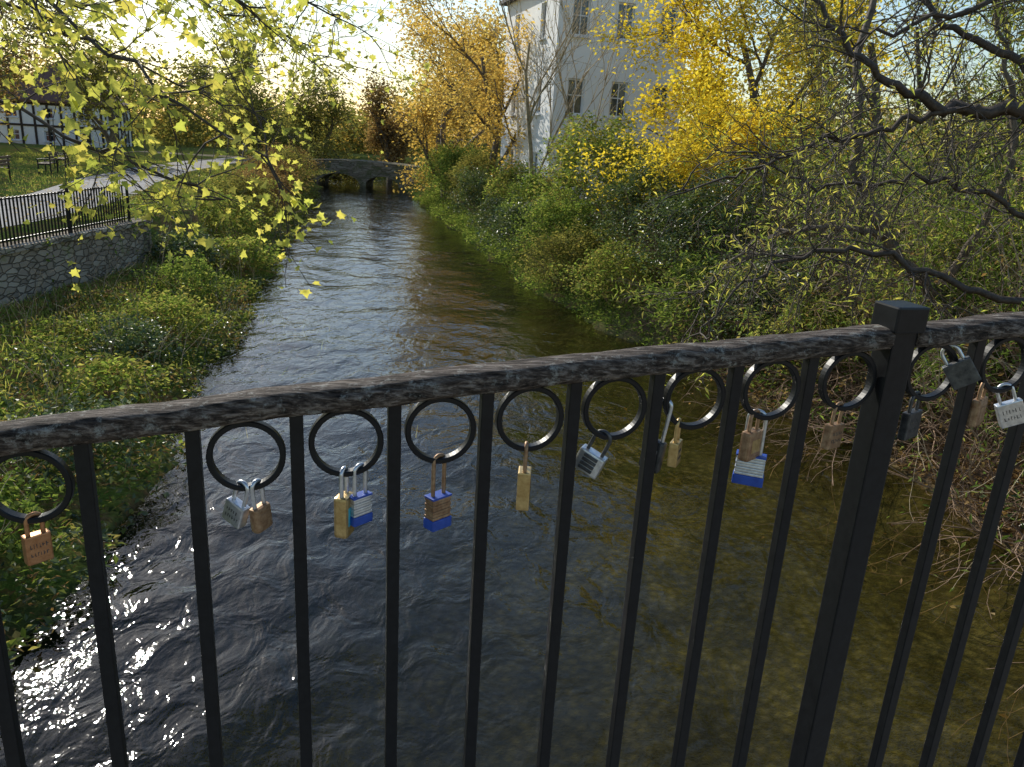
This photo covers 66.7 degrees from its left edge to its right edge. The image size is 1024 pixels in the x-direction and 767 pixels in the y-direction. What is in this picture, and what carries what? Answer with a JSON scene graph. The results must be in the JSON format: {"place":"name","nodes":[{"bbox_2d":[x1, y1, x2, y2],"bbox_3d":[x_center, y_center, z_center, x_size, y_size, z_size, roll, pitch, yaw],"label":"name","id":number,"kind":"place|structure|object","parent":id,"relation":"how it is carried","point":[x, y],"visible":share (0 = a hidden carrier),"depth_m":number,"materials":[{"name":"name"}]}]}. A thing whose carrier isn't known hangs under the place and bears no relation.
{"place":"outdoors","nodes":[
{"label":"outdoors","id":0,"kind":"place"},
{"bbox_2d":[0,156,250,227],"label":"path","id":1,"kind":"structure","parent":0,"point":[142,183],"depth_m":28.81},
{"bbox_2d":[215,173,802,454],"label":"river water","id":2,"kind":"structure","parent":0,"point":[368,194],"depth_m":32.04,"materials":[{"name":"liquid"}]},
{"bbox_2d":[0,120,1023,766],"bbox_3d":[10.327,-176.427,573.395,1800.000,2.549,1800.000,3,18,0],"label":"ground","id":3,"kind":"structure","parent":0,"point":[56,680],"depth_m":8.91,"materials":[{"name":"soil"}]},
{"bbox_2d":[0,0,47,102],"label":"brown tree","id":4,"kind":"object","parent":3,"relation":"on","point":[6,45],"visible":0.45,"depth_m":41.26,"materials":[{"name":"green plant"}]},
{"bbox_2d":[0,0,62,124],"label":"olive tree","id":5,"kind":"object","parent":3,"relation":"on","point":[19,67],"visible":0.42,"depth_m":48.84,"materials":[{"name":"green plant"}]},
{"bbox_2d":[0,457,73,592],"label":"green shrub","id":6,"kind":"object","parent":3,"relation":"on","point":[5,494],"visible":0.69,"depth_m":7.58,"materials":[{"name":"green plant"}]},
{"bbox_2d":[0,101,131,147],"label":"walls","id":7,"kind":"structure","parent":3,"relation":"on","point":[29,130],"depth_m":61.94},
{"bbox_2d":[0,101,132,147],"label":"timber frame","id":8,"kind":"object","parent":7,"relation":"attached to","point":[35,125],"visible":0.23,"depth_m":61.90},
{"bbox_2d":[0,63,133,108],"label":"roof","id":9,"kind":"structure","parent":7,"relation":"on","point":[46,96],"depth_m":61.61,"materials":[{"name":"tile"}]},
{"bbox_2d":[0,218,153,308],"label":"stone wall","id":10,"kind":"structure","parent":3,"relation":"on","point":[17,277],"depth_m":16.59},
{"bbox_2d":[0,181,130,246],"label":"iron fence","id":11,"kind":"object","parent":10,"relation":"on","point":[69,228],"visible":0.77,"depth_m":16.38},
{"bbox_2d":[0,380,156,500],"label":"laurel shrub","id":12,"kind":"object","parent":3,"relation":"on","point":[69,407],"visible":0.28,"depth_m":9.07,"materials":[{"name":"green plant"}]},
{"bbox_2d":[0,0,169,156],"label":"olive tree","id":13,"kind":"object","parent":3,"relation":"on","point":[95,73],"visible":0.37,"depth_m":44.96,"materials":[{"name":"green plant"}]},
{"bbox_2d":[35,351,190,410],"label":"bramble shrub","id":14,"kind":"object","parent":3,"relation":"on","point":[115,379],"visible":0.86,"depth_m":10.96,"materials":[{"name":"green plant"}]},
{"bbox_2d":[0,177,260,534],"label":"dry stalks","id":15,"kind":"object","parent":3,"relation":"on","point":[115,267],"visible":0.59,"depth_m":13.60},
{"bbox_2d":[81,311,196,377],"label":"laurel shrub","id":16,"kind":"object","parent":3,"relation":"on","point":[150,339],"visible":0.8,"depth_m":12.98,"materials":[{"name":"green plant"}]},
{"bbox_2d":[0,261,295,578],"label":"fallen leaves","id":17,"kind":"object","parent":3,"relation":"on","point":[76,317],"visible":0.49,"depth_m":14.83,"materials":[{"name":"yellow plant"}]},
{"bbox_2d":[0,166,317,651],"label":"bankside dead bracken","id":18,"kind":"object","parent":3,"relation":"on","point":[49,566],"visible":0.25,"depth_m":10.92,"materials":[{"name":"brown plant"}]},
{"bbox_2d":[0,164,319,664],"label":"bankside ivy","id":19,"kind":"object","parent":3,"relation":"on","point":[50,619],"visible":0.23,"depth_m":10.74,"materials":[{"name":"green plant"}]},
{"bbox_2d":[0,162,319,644],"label":"bankside nettles","id":20,"kind":"object","parent":3,"relation":"on","point":[118,460],"visible":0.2,"depth_m":14.16,"materials":[{"name":"green plant"}]},
{"bbox_2d":[0,161,320,668],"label":"bankside weeds","id":21,"kind":"object","parent":3,"relation":"on","point":[16,634],"visible":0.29,"depth_m":13.02,"materials":[{"name":"green plant"}]},
{"bbox_2d":[0,152,335,229],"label":"lawn grass","id":22,"kind":"structure","parent":3,"relation":"on","point":[79,175],"depth_m":35.71,"materials":[{"name":"green plant"}]},
{"bbox_2d":[108,284,233,339],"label":"bramble shrub","id":23,"kind":"object","parent":3,"relation":"on","point":[169,302],"visible":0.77,"depth_m":14.70,"materials":[{"name":"green plant"}]},
{"bbox_2d":[122,251,238,298],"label":"bramble shrub","id":24,"kind":"object","parent":3,"relation":"on","point":[169,269],"visible":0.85,"depth_m":17.49,"materials":[{"name":"green plant"}]},
{"bbox_2d":[145,225,229,268],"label":"laurel shrub","id":25,"kind":"object","parent":3,"relation":"on","point":[173,245],"visible":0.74,"depth_m":20.20,"materials":[{"name":"green plant"}]},
{"bbox_2d":[0,256,417,535],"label":"bank grass","id":26,"kind":"structure","parent":3,"relation":"on","point":[30,314],"depth_m":14.83,"materials":[{"name":"green plant"}]},
{"bbox_2d":[0,0,432,297],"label":"overhanging maple","id":27,"kind":"object","parent":3,"relation":"on","point":[269,32],"visible":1,"depth_m":5.13,"materials":[{"name":"yellow plant"}]},
{"bbox_2d":[184,187,269,239],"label":"bramble shrub","id":28,"kind":"object","parent":3,"relation":"on","point":[235,212],"visible":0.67,"depth_m":25.33,"materials":[{"name":"green plant"}]},
{"bbox_2d":[171,2,292,156],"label":"olive tree","id":29,"kind":"object","parent":3,"relation":"on","point":[242,58],"visible":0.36,"depth_m":60.03,"materials":[{"name":"green plant"}]},
{"bbox_2d":[196,234,283,275],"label":"bramble shrub","id":30,"kind":"object","parent":3,"relation":"on","point":[231,244],"visible":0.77,"depth_m":21.78,"materials":[{"name":"green plant"}]},
{"bbox_2d":[204,169,286,226],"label":"dry shrub","id":31,"kind":"object","parent":3,"relation":"on","point":[239,186],"visible":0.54,"depth_m":29.05,"materials":[{"name":"green plant"}]},
{"bbox_2d":[197,54,328,173],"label":"olive tree","id":32,"kind":"object","parent":3,"relation":"on","point":[255,121],"visible":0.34,"depth_m":52.89,"materials":[{"name":"green plant"}]},
{"bbox_2d":[227,160,310,216],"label":"dry shrub","id":33,"kind":"object","parent":3,"relation":"on","point":[260,175],"visible":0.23,"depth_m":33.60,"materials":[{"name":"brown plant"}]},
{"bbox_2d":[232,149,313,196],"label":"dry shrub","id":34,"kind":"object","parent":3,"relation":"on","point":[283,172],"visible":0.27,"depth_m":37.80,"materials":[{"name":"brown plant"}]},
{"bbox_2d":[132,151,419,195],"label":"stone arch bridge","id":35,"kind":"structure","parent":3,"relation":"on","point":[364,173],"depth_m":59.11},
{"bbox_2d":[234,145,324,194],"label":"dry shrub","id":36,"kind":"object","parent":3,"relation":"on","point":[294,156],"visible":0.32,"depth_m":42.55,"materials":[{"name":"green plant"}]},
{"bbox_2d":[235,125,332,175],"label":"dry shrub","id":37,"kind":"object","parent":3,"relation":"on","point":[283,139],"visible":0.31,"depth_m":52.40,"materials":[{"name":"green plant"}]},
{"bbox_2d":[244,139,330,188],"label":"dry shrub","id":38,"kind":"object","parent":3,"relation":"on","point":[275,149],"visible":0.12,"depth_m":47.11,"materials":[{"name":"brown plant"}]},
{"bbox_2d":[272,54,387,191],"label":"olive tree","id":39,"kind":"object","parent":3,"relation":"on","point":[336,113],"visible":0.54,"depth_m":64.58,"materials":[{"name":"green plant"}]},
{"bbox_2d":[357,61,426,180],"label":"brown tree","id":40,"kind":"object","parent":3,"relation":"on","point":[392,152],"visible":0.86,"depth_m":69.55,"materials":[{"name":"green plant"}]},
{"bbox_2d":[408,136,476,189],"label":"bramble shrub","id":41,"kind":"object","parent":3,"relation":"on","point":[432,154],"visible":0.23,"depth_m":44.66,"materials":[{"name":"green plant"}]},
{"bbox_2d":[379,0,505,197],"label":"golden tree","id":42,"kind":"object","parent":3,"relation":"on","point":[424,127],"visible":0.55,"depth_m":44.52,"materials":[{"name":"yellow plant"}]},
{"bbox_2d":[421,138,490,201],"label":"green shrub","id":43,"kind":"object","parent":3,"relation":"on","point":[446,165],"visible":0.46,"depth_m":41.05,"materials":[{"name":"green plant"}]},
{"bbox_2d":[408,0,504,169],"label":"golden tree","id":44,"kind":"object","parent":3,"relation":"on","point":[450,127],"visible":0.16,"depth_m":57.62,"materials":[{"name":"orange plant"}]},
{"bbox_2d":[415,0,506,152],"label":"golden tree","id":45,"kind":"object","parent":3,"relation":"on","point":[485,34],"visible":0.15,"depth_m":51.00,"materials":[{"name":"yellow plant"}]},
{"bbox_2d":[391,0,543,194],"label":"golden tree","id":46,"kind":"object","parent":3,"relation":"on","point":[495,130],"visible":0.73,"depth_m":35.90,"materials":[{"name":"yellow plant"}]},
{"bbox_2d":[440,150,508,202],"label":"dry shrub","id":47,"kind":"object","parent":3,"relation":"on","point":[474,159],"visible":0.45,"depth_m":37.74,"materials":[{"name":"green plant"}]},
{"bbox_2d":[441,162,509,216],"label":"laurel shrub","id":48,"kind":"object","parent":3,"relation":"on","point":[479,182],"visible":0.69,"depth_m":35.04,"materials":[{"name":"green plant"}]},
{"bbox_2d":[464,187,525,233],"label":"laurel shrub","id":49,"kind":"object","parent":3,"relation":"on","point":[493,199],"visible":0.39,"depth_m":30.64,"materials":[{"name":"green plant"}]},
{"bbox_2d":[0,36,1014,188],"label":"distant trees","id":50,"kind":"object","parent":3,"relation":"on","point":[166,131],"visible":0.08,"depth_m":79.60,"materials":[{"name":"green plant"}]},
{"bbox_2d":[0,25,1016,187],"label":"distant golden trees","id":51,"kind":"object","parent":3,"relation":"on","point":[206,139],"visible":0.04,"depth_m":86.30,"materials":[{"name":"yellow plant"}]},
{"bbox_2d":[481,154,540,201],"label":"bramble shrub","id":52,"kind":"object","parent":3,"relation":"on","point":[504,177],"visible":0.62,"depth_m":32.16,"materials":[{"name":"green plant"}]},
{"bbox_2d":[473,193,561,257],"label":"laurel shrub","id":53,"kind":"object","parent":3,"relation":"on","point":[497,229],"visible":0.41,"depth_m":25.74,"materials":[{"name":"green plant"}]},
{"bbox_2d":[496,166,575,215],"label":"green shrub","id":54,"kind":"object","parent":3,"relation":"on","point":[529,187],"visible":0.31,"depth_m":27.95,"materials":[{"name":"green plant"}]},
{"bbox_2d":[437,0,661,208],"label":"birch tree","id":55,"kind":"object","parent":3,"relation":"on","point":[562,91],"visible":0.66,"depth_m":28.05,"materials":[{"name":"grey plant"}]},
{"bbox_2d":[497,183,626,264],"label":"green shrub","id":56,"kind":"object","parent":3,"relation":"on","point":[542,212],"visible":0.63,"depth_m":22.67,"materials":[{"name":"green plant"}]},
{"bbox_2d":[510,211,625,290],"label":"dry shrub","id":57,"kind":"object","parent":3,"relation":"on","point":[551,243],"visible":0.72,"depth_m":21.05,"materials":[{"name":"green plant"}]},
{"bbox_2d":[492,0,670,200],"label":"birch tree","id":58,"kind":"object","parent":3,"relation":"on","point":[529,112],"visible":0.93,"depth_m":27.04,"materials":[{"name":"grey plant"}]},
{"bbox_2d":[508,108,660,230],"bbox_3d":[2.481,-6.719,24.583,5.380,3.875,5.262,3,18,0],"label":"bramble shrub","id":59,"kind":"object","parent":3,"relation":"on","point":[597,140],"visible":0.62,"depth_m":23.76,"materials":[{"name":"green plant"}]},
{"bbox_2d":[500,0,692,205],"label":"walls","id":60,"kind":"structure","parent":3,"relation":"on","point":[542,120],"depth_m":32.60,"materials":[{"name":"paint"}]},
{"bbox_2d":[508,0,677,190],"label":"window frames","id":61,"kind":"structure","parent":60,"relation":"attached to","point":[582,92],"depth_m":32.51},
{"bbox_2d":[512,0,674,189],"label":"window glass","id":62,"kind":"object","parent":61,"relation":"in","point":[613,101],"visible":0.17,"depth_m":32.41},
{"bbox_2d":[547,233,676,309],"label":"bramble shrub","id":63,"kind":"object","parent":3,"relation":"on","point":[597,265],"visible":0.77,"depth_m":18.65,"materials":[{"name":"green plant"}]},
{"bbox_2d":[559,142,714,267],"bbox_3d":[3.479,-4.719,20.185,4.097,3.166,4.014,-11,22,-38],"label":"laurel shrub","id":64,"kind":"object","parent":3,"relation":"on","point":[632,193],"visible":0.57,"depth_m":19.75,"materials":[{"name":"green plant"}]},
{"bbox_2d":[549,38,819,244],"bbox_3d":[4.659,-5.990,20.580,5.896,5.406,5.806,-7,20,-31],"label":"yellow autumn tree","id":65,"kind":"object","parent":3,"relation":"on","point":[736,131],"visible":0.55,"depth_m":19.08,"materials":[{"name":"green plant"}]},
{"bbox_2d":[602,156,781,292],"bbox_3d":[4.099,-3.579,17.290,4.272,3.002,3.696,6,18,9],"label":"laurel shrub","id":66,"kind":"object","parent":3,"relation":"on","point":[689,201],"visible":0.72,"depth_m":16.93,"materials":[{"name":"green plant"}]},
{"bbox_2d":[626,242,774,338],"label":"green shrub","id":67,"kind":"object","parent":3,"relation":"on","point":[673,272],"visible":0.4,"depth_m":15.99,"materials":[{"name":"green plant"}]},
{"bbox_2d":[414,182,1002,441],"bbox_3d":[1.861,-6.665,31.090,7.898,2.734,43.881,-2,18,-16],"label":"ivy ground cover","id":68,"kind":"object","parent":3,"relation":"on","point":[584,307],"visible":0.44,"depth_m":19.86,"materials":[{"name":"green plant"}]},
{"bbox_2d":[624,114,830,248],"bbox_3d":[5.844,-5.471,21.193,5.696,3.744,5.307,3,18,0],"label":"hedge shrub","id":69,"kind":"object","parent":3,"relation":"on","point":[697,134],"visible":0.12,"depth_m":20.71,"materials":[{"name":"green plant"}]},
{"bbox_2d":[618,0,866,226],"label":"yellow autumn tree","id":70,"kind":"object","parent":3,"relation":"on","point":[663,109],"visible":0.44,"depth_m":24.02,"materials":[{"name":"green plant"}]},
{"bbox_2d":[582,0,977,236],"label":"yellow autumn tree","id":71,"kind":"object","parent":3,"relation":"on","point":[740,39],"visible":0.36,"depth_m":23.31,"materials":[{"name":"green plant"}]},
{"bbox_2d":[689,221,873,342],"bbox_3d":[5.059,-1.810,14.573,3.615,2.496,3.273,3,18,0],"label":"laurel shrub","id":72,"kind":"object","parent":3,"relation":"on","point":[782,268],"visible":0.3,"depth_m":14.43,"materials":[{"name":"green plant"}]},
{"bbox_2d":[687,0,903,231],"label":"yellow autumn tree","id":73,"kind":"object","parent":3,"relation":"on","point":[778,65],"visible":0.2,"depth_m":28.58,"materials":[{"name":"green plant"}]},
{"bbox_2d":[734,280,873,391],"bbox_3d":[5.411,-0.915,13.376,2.955,1.878,2.568,-13,24,-42],"label":"bramble shrub","id":74,"kind":"object","parent":3,"relation":"on","point":[812,318],"visible":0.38,"depth_m":13.08,"materials":[{"name":"green plant"}]},
{"bbox_2d":[598,0,1023,397],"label":"leaning willow tree","id":75,"kind":"object","parent":3,"relation":"on","point":[859,101],"visible":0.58,"depth_m":10.26,"materials":[{"name":"green plant"}]},
{"bbox_2d":[602,153,1023,766],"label":"bare thicket","id":76,"kind":"object","parent":3,"relation":"on","point":[934,429],"visible":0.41,"depth_m":10.41,"materials":[{"name":"brown plant"}]},
{"bbox_2d":[712,94,921,287],"bbox_3d":[6.864,-4.300,17.898,5.294,4.522,5.638,3,18,0],"label":"hedge shrub","id":77,"kind":"object","parent":3,"relation":"on","point":[779,182],"visible":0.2,"depth_m":17.69,"materials":[{"name":"green plant"}]},
{"bbox_2d":[636,0,1023,395],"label":"bare branch tree","id":78,"kind":"object","parent":3,"relation":"on","point":[978,111],"visible":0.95,"depth_m":7.73,"materials":[{"name":"dark bark"},{"name":"narrow yellow-green willow leaf"}]},
{"bbox_2d":[673,0,1023,606],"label":"pale thicket","id":79,"kind":"object","parent":3,"relation":"on","point":[917,374],"visible":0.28,"depth_m":10.99,"materials":[{"name":"beige plant"}]},
{"bbox_2d":[685,0,1023,266],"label":"green willow tree","id":80,"kind":"object","parent":3,"relation":"on","point":[828,35],"visible":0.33,"depth_m":17.84,"materials":[{"name":"green plant"}]},
{"bbox_2d":[707,296,1023,554],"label":"fallen leaves","id":81,"kind":"object","parent":3,"relation":"on","point":[1005,529],"visible":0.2,"depth_m":11.02,"materials":[{"name":"brown plant"}]},
{"bbox_2d":[801,133,1023,299],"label":"hedge shrub","id":82,"kind":"object","parent":3,"relation":"on","point":[906,218],"visible":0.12,"depth_m":14.83,"materials":[{"name":"green plant"}]},
{"bbox_2d":[846,2,1023,261],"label":"green willow tree","id":83,"kind":"object","parent":3,"relation":"on","point":[1016,171],"visible":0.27,"depth_m":13.38,"materials":[{"name":"green plant"}]},
{"bbox_2d":[853,239,1023,399],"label":"green shrub","id":84,"kind":"object","parent":3,"relation":"on","point":[977,299],"visible":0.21,"depth_m":11.25,"materials":[{"name":"green plant"}]},
{"bbox_2d":[864,182,1023,319],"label":"hedge shrub","id":85,"kind":"object","parent":3,"relation":"on","point":[967,227],"visible":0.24,"depth_m":12.21,"materials":[{"name":"green plant"}]},
{"bbox_2d":[944,0,1023,285],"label":"green willow tree","id":86,"kind":"object","parent":3,"relation":"on","point":[1016,23],"visible":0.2,"depth_m":15.72,"materials":[{"name":"green plant"}]},
{"bbox_2d":[0,0,1023,160],"label":"sky","id":87,"kind":"structure","parent":0,"point":[389,36],"materials":[{"name":"white"}]},
{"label":"bridge deck","id":88,"kind":"structure","parent":0,"visible":0},
{"bbox_2d":[0,300,1023,766],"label":"bridge railing","id":89,"kind":"object","parent":88,"relation":"on","point":[894,334],"visible":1,"depth_m":1.36,"materials":[{"name":"black metal"}]},
{"bbox_2d":[21,512,53,565],"bbox_3d":[-0.697,0.225,1.139,0.018,0.081,0.036,17,22,37],"label":"padlock","id":90,"kind":"object","parent":89,"relation":"attached to","point":[37,546],"visible":1,"depth_m":1.14,"materials":[{"name":"orange metal"}]},
{"bbox_2d":[222,480,249,528],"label":"padlock","id":91,"kind":"object","parent":89,"relation":"attached to","point":[235,513],"visible":0.99,"depth_m":1.21,"materials":[{"name":"metal"}]},
{"bbox_2d":[249,478,272,533],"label":"padlock","id":92,"kind":"object","parent":89,"relation":"attached to","point":[260,514],"visible":1,"depth_m":1.21,"materials":[{"name":"gold metal"}]},
{"bbox_2d":[334,466,353,538],"bbox_3d":[-0.269,0.189,1.246,0.024,0.121,0.034,7,18,12],"label":"padlock","id":93,"kind":"object","parent":89,"relation":"attached to","point":[343,528],"visible":0.98,"depth_m":1.24,"materials":[{"name":"gold metal"}]},
{"bbox_2d":[349,463,372,526],"bbox_3d":[-0.244,0.176,1.249,0.019,0.106,0.038,19,23,40],"label":"padlock","id":94,"kind":"object","parent":89,"relation":"attached to","point":[361,506],"visible":1,"depth_m":1.25,"materials":[{"name":"metal"}]},
{"bbox_2d":[423,453,451,531],"bbox_3d":[-0.121,0.177,1.283,0.041,0.134,0.026,-14,24,-43],"label":"padlock","id":95,"kind":"object","parent":89,"relation":"attached to","point":[437,516],"visible":1,"depth_m":1.28,"materials":[{"name":"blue metal"}]},
{"bbox_2d":[516,441,531,510],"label":"padlock","id":96,"kind":"object","parent":89,"relation":"attached to","point":[523,488],"visible":1,"depth_m":1.30,"materials":[{"name":"gold metal"}]},
{"bbox_2d":[575,429,611,478],"bbox_3d":[0.140,0.119,1.349,0.065,0.091,0.029,11,19,23],"label":"padlock","id":97,"kind":"object","parent":89,"relation":"attached to","point":[590,461],"visible":0.96,"depth_m":1.34,"materials":[{"name":"metal"}]},
{"bbox_2d":[639,398,672,472],"bbox_3d":[0.254,0.089,1.368,0.051,0.142,0.017,17,22,37],"label":"padlock","id":98,"kind":"object","parent":89,"relation":"attached to","point":[661,448],"visible":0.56,"depth_m":1.36,"materials":[{"name":"metal"}]},
{"bbox_2d":[667,418,682,467],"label":"padlock","id":99,"kind":"object","parent":89,"relation":"attached to","point":[675,449],"visible":1,"depth_m":1.36,"materials":[{"name":"gold metal"}]},
{"bbox_2d":[732,409,767,487],"bbox_3d":[0.443,0.117,1.431,0.056,0.148,0.026,9,18,18],"label":"padlock","id":100,"kind":"object","parent":89,"relation":"attached to","point":[750,473],"visible":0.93,"depth_m":1.43,"materials":[{"name":"metal"}]},
{"bbox_2d":[738,409,762,461],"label":"padlock","id":101,"kind":"object","parent":89,"relation":"attached to","point":[750,443],"visible":0.96,"depth_m":1.40,"materials":[{"name":"gold metal"}]},
{"bbox_2d":[820,402,844,449],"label":"padlock","id":102,"kind":"object","parent":89,"relation":"attached to","point":[832,434],"visible":0.98,"depth_m":1.44,"materials":[{"name":"gold metal"}]},
{"bbox_2d":[897,391,922,440],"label":"padlock","id":103,"kind":"object","parent":89,"relation":"attached to","point":[910,420],"visible":0.98,"depth_m":1.48,"materials":[{"name":"metal"}]},
{"bbox_2d":[940,345,981,389],"bbox_3d":[0.846,-0.030,1.468,0.077,0.088,0.018,9,18,18],"label":"padlock","id":104,"kind":"object","parent":89,"relation":"attached to","point":[962,371],"visible":0.97,"depth_m":1.46,"materials":[{"name":"metal"}]},
{"bbox_2d":[967,379,987,426],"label":"padlock","id":105,"kind":"object","parent":89,"relation":"attached to","point":[977,409],"visible":0.97,"depth_m":1.51,"materials":[{"name":"gold metal"}]},
{"bbox_2d":[994,383,1023,428],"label":"padlock","id":106,"kind":"object","parent":89,"relation":"attached to","point":[1009,413],"visible":0.99,"depth_m":1.53,"materials":[{"name":"metal"}]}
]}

